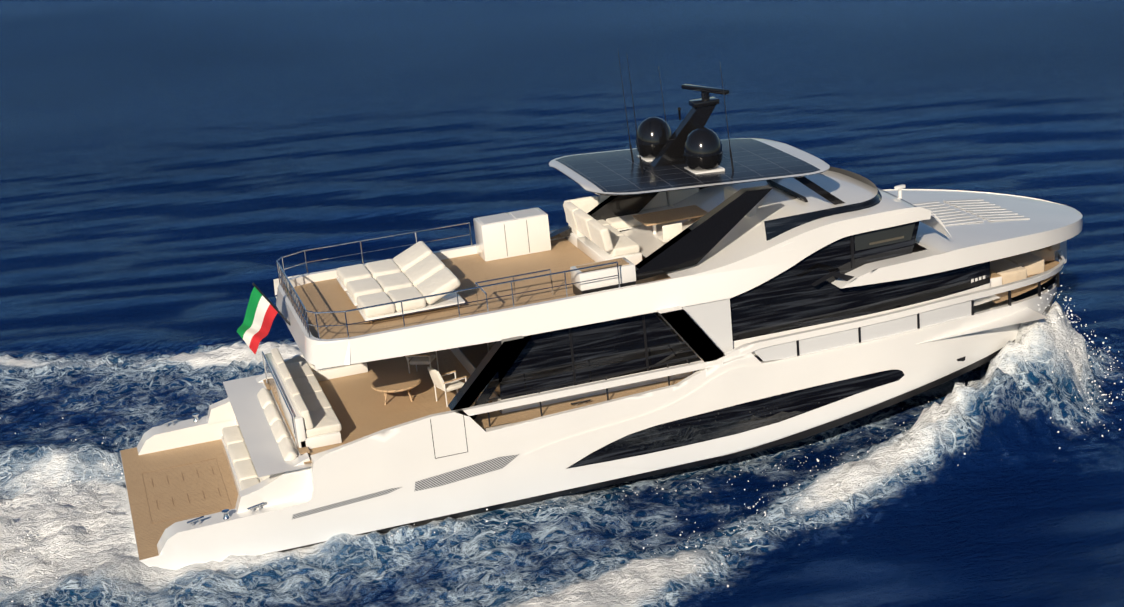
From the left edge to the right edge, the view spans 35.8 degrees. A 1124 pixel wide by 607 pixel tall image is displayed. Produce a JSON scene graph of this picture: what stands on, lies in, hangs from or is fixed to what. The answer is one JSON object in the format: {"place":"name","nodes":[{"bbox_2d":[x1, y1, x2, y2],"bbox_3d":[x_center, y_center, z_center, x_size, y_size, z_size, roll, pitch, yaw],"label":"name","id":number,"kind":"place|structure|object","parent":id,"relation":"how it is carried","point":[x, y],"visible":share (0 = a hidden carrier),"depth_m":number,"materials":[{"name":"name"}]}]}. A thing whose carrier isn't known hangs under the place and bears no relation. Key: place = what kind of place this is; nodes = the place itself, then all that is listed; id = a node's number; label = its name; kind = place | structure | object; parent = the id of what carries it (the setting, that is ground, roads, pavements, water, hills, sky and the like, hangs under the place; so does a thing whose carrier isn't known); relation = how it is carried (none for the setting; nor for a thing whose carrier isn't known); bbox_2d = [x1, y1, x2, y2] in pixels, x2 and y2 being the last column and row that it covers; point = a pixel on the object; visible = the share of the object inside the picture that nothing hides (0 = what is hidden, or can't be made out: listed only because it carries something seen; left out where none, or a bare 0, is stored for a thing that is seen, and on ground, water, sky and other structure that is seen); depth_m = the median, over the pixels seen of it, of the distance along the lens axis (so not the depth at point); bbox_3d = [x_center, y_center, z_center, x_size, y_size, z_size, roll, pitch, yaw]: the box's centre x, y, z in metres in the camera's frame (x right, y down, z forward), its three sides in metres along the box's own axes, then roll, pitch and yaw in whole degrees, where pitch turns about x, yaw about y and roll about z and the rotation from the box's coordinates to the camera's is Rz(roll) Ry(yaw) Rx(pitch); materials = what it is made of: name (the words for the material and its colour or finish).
{"place":"outdoors","nodes":[
{"label":"outdoors","id":0,"kind":"place"},
{"bbox_2d":[0,0,1123,606],"bbox_3d":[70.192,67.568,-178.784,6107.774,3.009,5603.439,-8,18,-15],"label":"sea","id":1,"kind":"structure","parent":0,"point":[178,178],"depth_m":69.76,"materials":[{"name":"liquid"}]},
{"bbox_2d":[0,285,1123,604],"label":"wake spray","id":2,"kind":"object","parent":1,"relation":"on","point":[626,495],"visible":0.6,"depth_m":43.74,"materials":[{"name":"white liquid"}]},
{"bbox_2d":[120,53,1082,569],"bbox_3d":[1.575,-1.024,45.337,26.640,11.160,7.416,-10,18,-15],"label":"yacht","id":3,"kind":"object","parent":1,"relation":"on","point":[692,291],"visible":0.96,"depth_m":43.29,"materials":[{"name":"white plastic"}]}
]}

